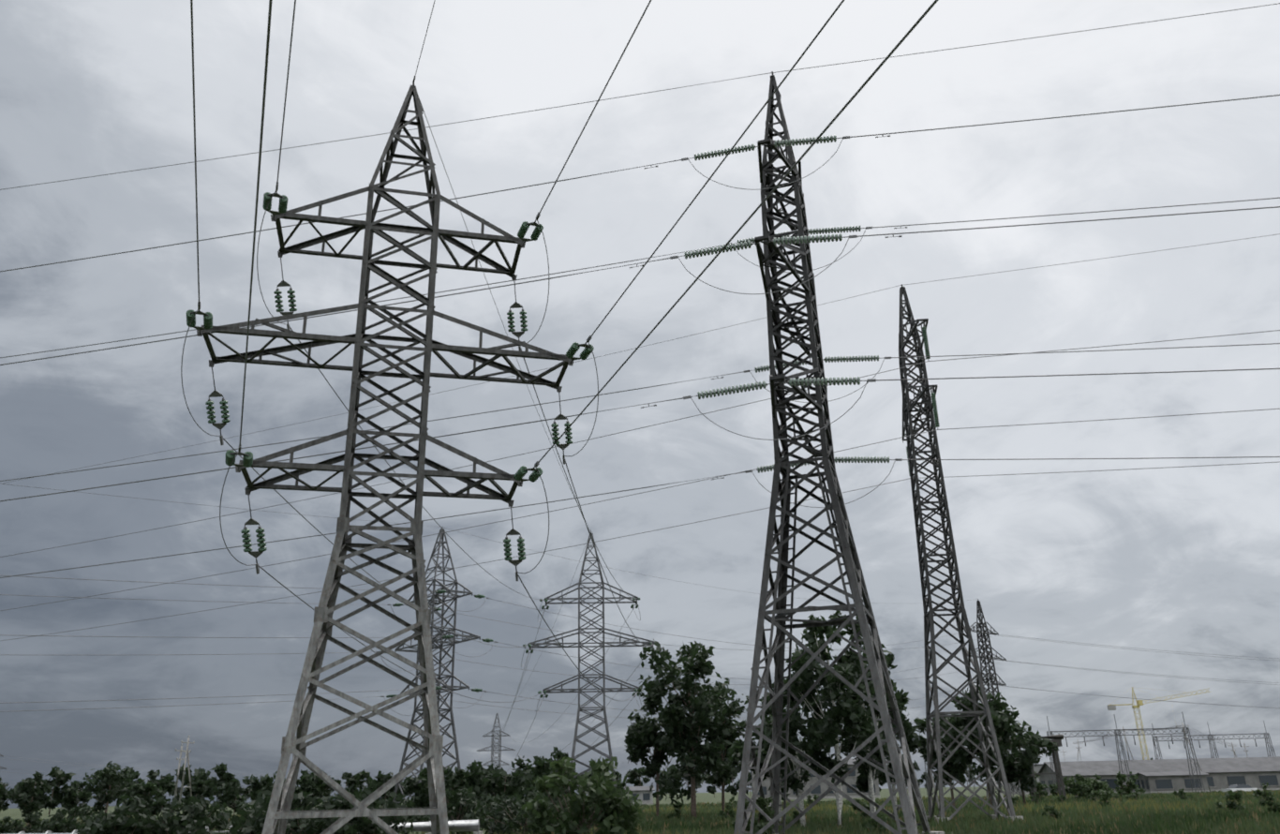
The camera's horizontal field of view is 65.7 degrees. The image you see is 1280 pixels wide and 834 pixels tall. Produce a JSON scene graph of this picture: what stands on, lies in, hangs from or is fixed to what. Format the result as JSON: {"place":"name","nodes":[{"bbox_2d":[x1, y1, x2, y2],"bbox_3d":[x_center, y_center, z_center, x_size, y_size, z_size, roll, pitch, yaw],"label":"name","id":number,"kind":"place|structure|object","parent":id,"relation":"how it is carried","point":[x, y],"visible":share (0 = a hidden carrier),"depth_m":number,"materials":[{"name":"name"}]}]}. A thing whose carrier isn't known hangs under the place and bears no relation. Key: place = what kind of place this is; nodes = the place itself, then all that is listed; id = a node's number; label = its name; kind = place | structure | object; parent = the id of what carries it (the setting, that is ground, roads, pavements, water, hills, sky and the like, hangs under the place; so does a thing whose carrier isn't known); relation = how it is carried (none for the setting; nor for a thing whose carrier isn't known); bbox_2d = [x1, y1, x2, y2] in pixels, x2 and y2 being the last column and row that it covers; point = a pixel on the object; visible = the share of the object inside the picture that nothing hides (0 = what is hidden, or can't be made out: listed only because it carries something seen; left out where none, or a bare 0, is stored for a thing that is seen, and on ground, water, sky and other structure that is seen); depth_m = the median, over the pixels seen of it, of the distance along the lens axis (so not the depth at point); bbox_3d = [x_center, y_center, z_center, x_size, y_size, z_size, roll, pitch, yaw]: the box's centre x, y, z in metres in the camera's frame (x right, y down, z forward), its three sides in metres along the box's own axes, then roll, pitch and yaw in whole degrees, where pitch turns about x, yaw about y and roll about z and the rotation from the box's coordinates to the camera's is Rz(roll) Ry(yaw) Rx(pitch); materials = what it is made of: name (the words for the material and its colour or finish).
{"place":"outdoors","nodes":[
{"label":"outdoors","id":0,"kind":"place"},
{"bbox_2d":[0,786,1251,833],"bbox_3d":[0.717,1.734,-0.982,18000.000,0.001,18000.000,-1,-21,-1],"label":"ground","id":1,"kind":"structure","parent":0,"point":[15,813],"depth_m":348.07,"materials":[{"name":"green plant"}]},
{"bbox_2d":[0,777,13,811],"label":"tree","id":2,"kind":"object","parent":1,"relation":"on","point":[4,795],"visible":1,"depth_m":131.97,"materials":[{"name":"green plant"}]},
{"bbox_2d":[0,781,22,811],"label":"tree","id":3,"kind":"object","parent":1,"relation":"on","point":[5,805],"visible":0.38,"depth_m":363.14,"materials":[{"name":"green plant"}]},
{"bbox_2d":[0,816,24,833],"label":"bush","id":4,"kind":"object","parent":1,"relation":"on","point":[6,827],"visible":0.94,"depth_m":65.27,"materials":[{"name":"green plant"}]},
{"bbox_2d":[8,777,45,813],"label":"tree","id":5,"kind":"object","parent":1,"relation":"on","point":[17,788],"visible":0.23,"depth_m":321.57,"materials":[{"name":"green plant"}]},
{"bbox_2d":[12,809,43,833],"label":"bush","id":6,"kind":"object","parent":1,"relation":"on","point":[34,820],"visible":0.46,"depth_m":68.68,"materials":[{"name":"green plant"}]},
{"bbox_2d":[13,771,53,826],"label":"tree","id":7,"kind":"object","parent":1,"relation":"on","point":[26,792],"visible":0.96,"depth_m":110.77,"materials":[{"name":"green plant"}]},
{"bbox_2d":[30,816,79,833],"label":"bush","id":8,"kind":"object","parent":1,"relation":"on","point":[54,826],"visible":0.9,"depth_m":57.01,"materials":[{"name":"green plant"}]},
{"bbox_2d":[34,765,80,814],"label":"tree","id":9,"kind":"object","parent":1,"relation":"on","point":[57,794],"visible":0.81,"depth_m":287.58,"materials":[{"name":"green plant"}]},
{"bbox_2d":[47,805,97,830],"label":"bush","id":10,"kind":"object","parent":1,"relation":"on","point":[58,815],"visible":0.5,"depth_m":72.99,"materials":[{"name":"green plant"}]},
{"bbox_2d":[59,780,91,817],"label":"tree","id":11,"kind":"object","parent":1,"relation":"on","point":[73,795],"visible":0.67,"depth_m":125.96,"materials":[{"name":"green plant"}]},
{"bbox_2d":[65,813,102,832],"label":"bush","id":12,"kind":"object","parent":1,"relation":"on","point":[93,818],"visible":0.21,"depth_m":67.35,"materials":[{"name":"green plant"}]},
{"bbox_2d":[81,760,136,814],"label":"tree","id":13,"kind":"object","parent":1,"relation":"on","point":[111,781],"visible":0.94,"depth_m":135.01,"materials":[{"name":"green plant"}]},
{"bbox_2d":[91,769,132,811],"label":"tree","id":14,"kind":"object","parent":1,"relation":"on","point":[96,796],"visible":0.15,"depth_m":316.98,"materials":[{"name":"green plant"}]},
{"bbox_2d":[75,794,168,833],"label":"bush","id":15,"kind":"object","parent":1,"relation":"on","point":[135,811],"visible":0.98,"depth_m":35.61,"materials":[{"name":"green plant"}]},
{"bbox_2d":[114,770,145,797],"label":"tree","id":16,"kind":"object","parent":1,"relation":"on","point":[136,775],"visible":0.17,"depth_m":335.02,"materials":[{"name":"green plant"}]},
{"bbox_2d":[94,793,191,833],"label":"bush","id":17,"kind":"object","parent":1,"relation":"on","point":[162,831],"visible":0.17,"depth_m":36.74,"materials":[{"name":"green plant"}]},
{"bbox_2d":[126,781,167,816],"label":"tree","id":18,"kind":"object","parent":1,"relation":"on","point":[147,791],"visible":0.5,"depth_m":125.51,"materials":[{"name":"green plant"}]},
{"bbox_2d":[146,769,176,803],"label":"tree","id":19,"kind":"object","parent":1,"relation":"on","point":[166,782],"visible":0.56,"depth_m":292.05,"materials":[{"name":"green plant"}]},
{"bbox_2d":[114,798,210,833],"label":"bush","id":20,"kind":"object","parent":1,"relation":"on","point":[149,806],"visible":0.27,"depth_m":37.52,"materials":[{"name":"green plant"}]},
{"bbox_2d":[126,791,232,833],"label":"bush","id":21,"kind":"object","parent":1,"relation":"on","point":[173,819],"visible":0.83,"depth_m":37.51,"materials":[{"name":"green plant"}]},
{"bbox_2d":[173,743,185,815],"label":"pole","id":22,"kind":"object","parent":1,"relation":"on","point":[176,784],"visible":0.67,"depth_m":108.48,"materials":[{"name":"metal"}]},
{"bbox_2d":[178,735,194,809],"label":"pole","id":23,"kind":"object","parent":1,"relation":"on","point":[186,751],"visible":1,"depth_m":103.28,"materials":[{"name":"metal"}]},
{"bbox_2d":[167,763,208,801],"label":"tree","id":24,"kind":"object","parent":1,"relation":"on","point":[197,773],"visible":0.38,"depth_m":313.32,"materials":[{"name":"green plant"}]},
{"bbox_2d":[170,796,214,832],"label":"bush","id":25,"kind":"object","parent":1,"relation":"on","point":[194,826],"visible":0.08,"depth_m":58.11,"materials":[{"name":"green plant"}]},
{"bbox_2d":[181,770,217,808],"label":"tree","id":26,"kind":"object","parent":1,"relation":"on","point":[199,787],"visible":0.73,"depth_m":136.43,"materials":[{"name":"green plant"}]},
{"bbox_2d":[206,762,239,790],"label":"tree","id":27,"kind":"object","parent":1,"relation":"on","point":[222,774],"visible":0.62,"depth_m":282.09,"materials":[{"name":"green plant"}]},
{"bbox_2d":[202,793,254,831],"bbox_3d":[-23.212,23.249,57.283,3.070,2.797,4.314,85,-87,-69],"label":"bush","id":28,"kind":"object","parent":1,"relation":"on","point":[230,811],"visible":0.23,"depth_m":57.31,"materials":[{"name":"green plant"}]},
{"bbox_2d":[212,773,255,814],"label":"tree","id":29,"kind":"object","parent":1,"relation":"on","point":[229,796],"visible":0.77,"depth_m":137.13,"materials":[{"name":"green plant"}]},
{"bbox_2d":[0,818,482,833],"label":"pipeline","id":30,"kind":"object","parent":1,"relation":"on","point":[454,826],"visible":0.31,"depth_m":42.68,"materials":[{"name":"metal"}]},
{"bbox_2d":[219,789,267,833],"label":"bush","id":31,"kind":"object","parent":1,"relation":"on","point":[246,814],"visible":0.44,"depth_m":34.47,"materials":[{"name":"green plant"}]},
{"bbox_2d":[248,771,297,802],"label":"tree","id":32,"kind":"object","parent":1,"relation":"on","point":[263,783],"visible":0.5,"depth_m":119.62,"materials":[{"name":"green plant"}]},
{"bbox_2d":[248,789,357,833],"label":"bush","id":33,"kind":"object","parent":1,"relation":"on","point":[262,804],"visible":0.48,"depth_m":33.01,"materials":[{"name":"green plant"}]},
{"bbox_2d":[297,771,335,807],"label":"tree","id":34,"kind":"object","parent":1,"relation":"on","point":[315,784],"visible":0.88,"depth_m":135.83,"materials":[{"name":"green plant"}]},
{"bbox_2d":[287,786,387,833],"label":"bush","id":35,"kind":"object","parent":1,"relation":"on","point":[367,822],"visible":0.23,"depth_m":33.09,"materials":[{"name":"green plant"}]},
{"bbox_2d":[0,754,681,798],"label":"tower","id":36,"kind":"structure","parent":1,"relation":"on","point":[172,771],"depth_m":353.66,"materials":[{"name":"metal"}]},
{"bbox_2d":[336,771,357,797],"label":"tree","id":37,"kind":"object","parent":1,"relation":"on","point":[352,782],"visible":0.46,"depth_m":152.79,"materials":[{"name":"green plant"}]},
{"bbox_2d":[301,782,414,833],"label":"bush","id":38,"kind":"object","parent":1,"relation":"on","point":[365,792],"visible":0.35,"depth_m":33.50,"materials":[{"name":"green plant"}]},
{"bbox_2d":[343,769,374,798],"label":"tree","id":39,"kind":"object","parent":1,"relation":"on","point":[360,776],"visible":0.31,"depth_m":355.42,"materials":[{"name":"green plant"}]},
{"bbox_2d":[363,770,408,803],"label":"tree","id":40,"kind":"object","parent":1,"relation":"on","point":[382,779],"visible":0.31,"depth_m":130.06,"materials":[{"name":"green plant"}]},
{"bbox_2d":[401,767,446,807],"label":"tree","id":41,"kind":"object","parent":1,"relation":"on","point":[420,791],"visible":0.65,"depth_m":70.40,"materials":[{"name":"green plant"}]},
{"bbox_2d":[407,806,456,822],"bbox_3d":[-11.804,23.127,56.752,2.762,1.962,2.722,-11,-23,23],"label":"bush","id":42,"kind":"object","parent":1,"relation":"on","point":[419,818],"visible":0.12,"depth_m":56.82,"materials":[{"name":"green plant"}]},
{"bbox_2d":[421,785,480,833],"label":"bush","id":43,"kind":"object","parent":1,"relation":"on","point":[462,797],"visible":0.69,"depth_m":52.78,"materials":[{"name":"green plant"}]},
{"bbox_2d":[443,759,489,808],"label":"tree","id":44,"kind":"object","parent":1,"relation":"on","point":[475,778],"visible":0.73,"depth_m":75.36,"materials":[{"name":"green plant"}]},
{"bbox_2d":[454,786,499,833],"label":"bush","id":45,"kind":"object","parent":1,"relation":"on","point":[469,789],"visible":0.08,"depth_m":54.21,"materials":[{"name":"green plant"}]},
{"bbox_2d":[463,763,504,803],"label":"tree","id":46,"kind":"object","parent":1,"relation":"on","point":[485,772],"visible":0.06,"depth_m":82.22,"materials":[{"name":"green plant"}]},
{"bbox_2d":[465,792,526,833],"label":"bush","id":47,"kind":"object","parent":1,"relation":"on","point":[491,827],"visible":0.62,"depth_m":50.15,"materials":[{"name":"green plant"}]},
{"bbox_2d":[476,713,515,793],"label":"tower","id":48,"kind":"structure","parent":1,"relation":"on","point":[498,750],"depth_m":289.97,"materials":[{"name":"metal"}]},
{"bbox_2d":[482,754,531,808],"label":"tree","id":49,"kind":"object","parent":1,"relation":"on","point":[513,782],"visible":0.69,"depth_m":76.66,"materials":[{"name":"green plant"}]},
{"bbox_2d":[473,784,554,833],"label":"bush","id":50,"kind":"object","parent":1,"relation":"on","point":[513,825],"visible":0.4,"depth_m":47.22,"materials":[{"name":"green plant"}]},
{"bbox_2d":[520,755,578,803],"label":"tree","id":51,"kind":"object","parent":1,"relation":"on","point":[542,768],"visible":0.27,"depth_m":68.89,"materials":[{"name":"green plant"}]},
{"bbox_2d":[180,0,937,833],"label":"tower","id":52,"kind":"structure","parent":1,"relation":"on","point":[280,813],"depth_m":29.47,"materials":[{"name":"metal"}]},
{"bbox_2d":[549,746,582,789],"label":"tree","id":53,"kind":"object","parent":1,"relation":"on","point":[558,754],"visible":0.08,"depth_m":119.45,"materials":[{"name":"green plant"}]},
{"bbox_2d":[520,755,645,833],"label":"bush","id":54,"kind":"object","parent":1,"relation":"on","point":[602,793],"visible":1,"depth_m":33.46,"materials":[{"name":"green plant"}]},
{"bbox_2d":[527,531,654,800],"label":"tower","id":55,"kind":"structure","parent":1,"relation":"on","point":[535,644],"depth_m":89.57,"materials":[{"name":"metal"}]},
{"bbox_2d":[625,766,650,786],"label":"tree","id":56,"kind":"object","parent":1,"relation":"on","point":[635,774],"visible":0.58,"depth_m":391.92,"materials":[{"name":"green plant"}]},
{"bbox_2d":[0,2,1279,833],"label":"tower","id":57,"kind":"structure","parent":1,"relation":"on","point":[770,256],"depth_m":40.10,"materials":[{"name":"metal"}]},
{"bbox_2d":[0,233,1279,824],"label":"tower","id":58,"kind":"structure","parent":1,"relation":"on","point":[928,409],"depth_m":61.34,"materials":[{"name":"metal"}]},
{"bbox_2d":[0,483,1279,803],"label":"tower","id":59,"kind":"structure","parent":1,"relation":"on","point":[450,635],"depth_m":86.76,"materials":[{"name":"metal"}]},
{"bbox_2d":[0,788,1279,833],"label":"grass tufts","id":60,"kind":"object","parent":1,"relation":"on","point":[1173,813],"visible":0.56,"depth_m":55.20,"materials":[{"name":"green plant"}]},
{"bbox_2d":[624,700,675,816],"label":"tall tree","id":61,"kind":"object","parent":1,"relation":"on","point":[644,736],"visible":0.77,"depth_m":78.77,"materials":[{"name":"green plant"}]},
{"bbox_2d":[667,753,703,800],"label":"tree","id":62,"kind":"object","parent":1,"relation":"on","point":[673,771],"visible":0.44,"depth_m":288.94,"materials":[{"name":"green plant"}]},
{"bbox_2d":[636,639,748,818],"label":"tall tree","id":63,"kind":"object","parent":1,"relation":"on","point":[690,731],"visible":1,"depth_m":73.55,"materials":[{"name":"green plant"}]},
{"bbox_2d":[700,772,729,797],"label":"tree","id":64,"kind":"object","parent":1,"relation":"on","point":[710,789],"visible":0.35,"depth_m":428.24,"materials":[{"name":"green plant"}]},
{"bbox_2d":[694,699,745,811],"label":"tall tree","id":65,"kind":"object","parent":1,"relation":"on","point":[736,733],"visible":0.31,"depth_m":82.51,"materials":[{"name":"green plant"}]},
{"bbox_2d":[717,802,734,820],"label":"meadow bush","id":66,"kind":"object","parent":1,"relation":"on","point":[730,811],"visible":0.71,"depth_m":69.49,"materials":[{"name":"green plant"}]},
{"bbox_2d":[724,772,740,795],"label":"tree","id":67,"kind":"object","parent":1,"relation":"on","point":[733,789],"visible":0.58,"depth_m":500.87,"materials":[{"name":"green plant"}]},
{"bbox_2d":[730,796,775,833],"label":"bush","id":68,"kind":"object","parent":1,"relation":"on","point":[761,822],"visible":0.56,"depth_m":36.83,"materials":[{"name":"green plant"}]},
{"bbox_2d":[724,696,805,820],"bbox_3d":[7.619,20.226,58.441,4.784,7.768,4.856,16,-27,-37],"label":"birch tree","id":69,"kind":"object","parent":1,"relation":"on","point":[736,753],"visible":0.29,"depth_m":58.17,"materials":[{"name":"green plant"}]},
{"bbox_2d":[758,648,829,827],"bbox_3d":[8.752,17.804,55.063,4.288,9.851,4.118,0,-21,-4],"label":"birch tree","id":70,"kind":"object","parent":1,"relation":"on","point":[796,779],"visible":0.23,"depth_m":54.42,"materials":[{"name":"green plant"}]},
{"bbox_2d":[770,610,881,826],"bbox_3d":[9.503,15.635,51.192,5.730,11.127,5.379,-8,-22,18],"label":"birch tree","id":71,"kind":"object","parent":1,"relation":"on","point":[852,715],"visible":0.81,"depth_m":50.83,"materials":[{"name":"green plant"}]},
{"bbox_2d":[812,615,902,813],"bbox_3d":[12.204,16.537,54.157,4.846,11.419,3.831,8,-23,-24],"label":"birch tree","id":72,"kind":"object","parent":1,"relation":"on","point":[867,777],"visible":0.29,"depth_m":53.87,"materials":[{"name":"green plant"}]},
{"bbox_2d":[848,799,871,818],"bbox_3d":[14.085,25.051,62.838,1.493,1.589,1.704,-8,-22,16],"label":"meadow bush","id":73,"kind":"object","parent":1,"relation":"on","point":[865,805],"visible":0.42,"depth_m":62.57,"materials":[{"name":"green plant"}]},
{"bbox_2d":[861,813,888,833],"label":"meadow bush","id":74,"kind":"object","parent":1,"relation":"on","point":[872,823],"visible":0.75,"depth_m":43.43,"materials":[{"name":"green plant"}]},
{"bbox_2d":[839,682,921,808],"bbox_3d":[14.596,19.794,58.912,4.734,8.610,5.090,12,-25,-31],"label":"birch tree","id":75,"kind":"object","parent":1,"relation":"on","point":[908,727],"visible":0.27,"depth_m":58.22,"materials":[{"name":"green plant"}]},
{"bbox_2d":[913,714,981,808],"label":"tree","id":76,"kind":"object","parent":1,"relation":"on","point":[954,770],"visible":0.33,"depth_m":86.64,"materials":[{"name":"green plant"}]},
{"bbox_2d":[946,684,1020,804],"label":"tree","id":77,"kind":"object","parent":1,"relation":"on","point":[1003,720],"visible":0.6,"depth_m":83.40,"materials":[{"name":"green plant"}]},
{"bbox_2d":[969,598,1027,797],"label":"tower","id":78,"kind":"structure","parent":1,"relation":"on","point":[989,675],"depth_m":157.12,"materials":[{"name":"metal"}]},
{"bbox_2d":[977,720,1059,803],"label":"tree","id":79,"kind":"object","parent":1,"relation":"on","point":[1032,743],"visible":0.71,"depth_m":89.27,"materials":[{"name":"green plant"}]},
{"bbox_2d":[1019,734,1066,801],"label":"pipe gantry","id":80,"kind":"object","parent":1,"relation":"on","point":[1057,738],"visible":0.42,"depth_m":117.74,"materials":[{"name":"concrete"}]},
{"bbox_2d":[1041,804,1061,819],"bbox_3d":[23.399,22.556,56.233,1.065,1.160,0.998,-18,-26,37],"label":"meadow bush","id":81,"kind":"object","parent":1,"relation":"on","point":[1053,811],"visible":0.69,"depth_m":56.11,"materials":[{"name":"green plant"}]},
{"bbox_2d":[1064,780,1086,799],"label":"yard bush","id":82,"kind":"object","parent":1,"relation":"on","point":[1080,790],"visible":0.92,"depth_m":126.49,"materials":[{"name":"green plant"}]},
{"bbox_2d":[1084,778,1103,797],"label":"yard bush","id":83,"kind":"object","parent":1,"relation":"on","point":[1090,788],"visible":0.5,"depth_m":127.75,"materials":[{"name":"green plant"}]},
{"bbox_2d":[1096,789,1119,807],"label":"meadow bush","id":84,"kind":"object","parent":1,"relation":"on","point":[1104,795],"visible":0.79,"depth_m":73.27,"materials":[{"name":"green plant"}]},
{"bbox_2d":[1103,771,1138,796],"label":"yard bush","id":85,"kind":"object","parent":1,"relation":"on","point":[1120,789],"visible":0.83,"depth_m":138.20,"materials":[{"name":"green plant"}]},
{"bbox_2d":[1046,712,1205,792],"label":"substation gantry","id":86,"kind":"object","parent":1,"relation":"on","point":[1122,746],"visible":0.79,"depth_m":166.58,"materials":[{"name":"grey metal"}]},
{"bbox_2d":[1035,756,1279,795],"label":"long shed","id":87,"kind":"structure","parent":1,"relation":"on","point":[1252,772],"depth_m":185.43,"materials":[{"name":"grey"}]},
{"bbox_2d":[1107,686,1209,759],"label":"tower crane","id":88,"kind":"object","parent":1,"relation":"on","point":[1113,706],"visible":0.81,"depth_m":347.06,"materials":[{"name":"paint"}]},
{"bbox_2d":[1134,771,1210,794],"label":"building","id":89,"kind":"structure","parent":1,"relation":"on","point":[1150,782],"depth_m":172.97,"materials":[{"name":"grey"}]},
{"bbox_2d":[1151,720,1276,759],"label":"substation gantry","id":90,"kind":"object","parent":1,"relation":"on","point":[1157,739],"visible":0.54,"depth_m":205.45,"materials":[{"name":"grey metal"}]},
{"bbox_2d":[1213,788,1245,810],"bbox_3d":[36.319,23.689,60.741,1.889,1.693,1.495,9,-23,-25],"label":"meadow bush","id":91,"kind":"object","parent":1,"relation":"on","point":[1238,795],"visible":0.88,"depth_m":60.56,"materials":[{"name":"green plant"}]},
{"bbox_2d":[1221,784,1257,791],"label":"white car","id":92,"kind":"object","parent":1,"relation":"on","point":[1239,787],"visible":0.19,"depth_m":140.46,"materials":[{"name":"white paint"}]},
{"bbox_2d":[1251,782,1276,806],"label":"meadow bush","id":93,"kind":"object","parent":1,"relation":"on","point":[1266,796],"visible":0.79,"depth_m":67.31,"materials":[{"name":"green plant"}]},
{"bbox_2d":[1265,800,1279,813],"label":"meadow bush","id":94,"kind":"object","parent":1,"relation":"on","point":[1276,804],"visible":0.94,"depth_m":56.74,"materials":[{"name":"green plant"}]},
{"bbox_2d":[623,786,654,804],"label":"house","id":95,"kind":"structure","parent":0,"point":[646,796],"depth_m":198.36,"materials":[{"name":"grey"}]},
{"bbox_2d":[0,0,1279,808],"label":"sky","id":96,"kind":"structure","parent":0,"point":[1185,559],"materials":[{"name":"grey"}]},
{"bbox_2d":[750,758,880,799],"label":"building behind birches","id":97,"kind":"structure","parent":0,"point":[820,789],"depth_m":238.07,"materials":[{"name":"grey"}]},
{"bbox_2d":[1011,763,1042,794],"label":"white building","id":98,"kind":"structure","parent":0,"point":[1036,767],"depth_m":231.17,"materials":[{"name":"grey"}]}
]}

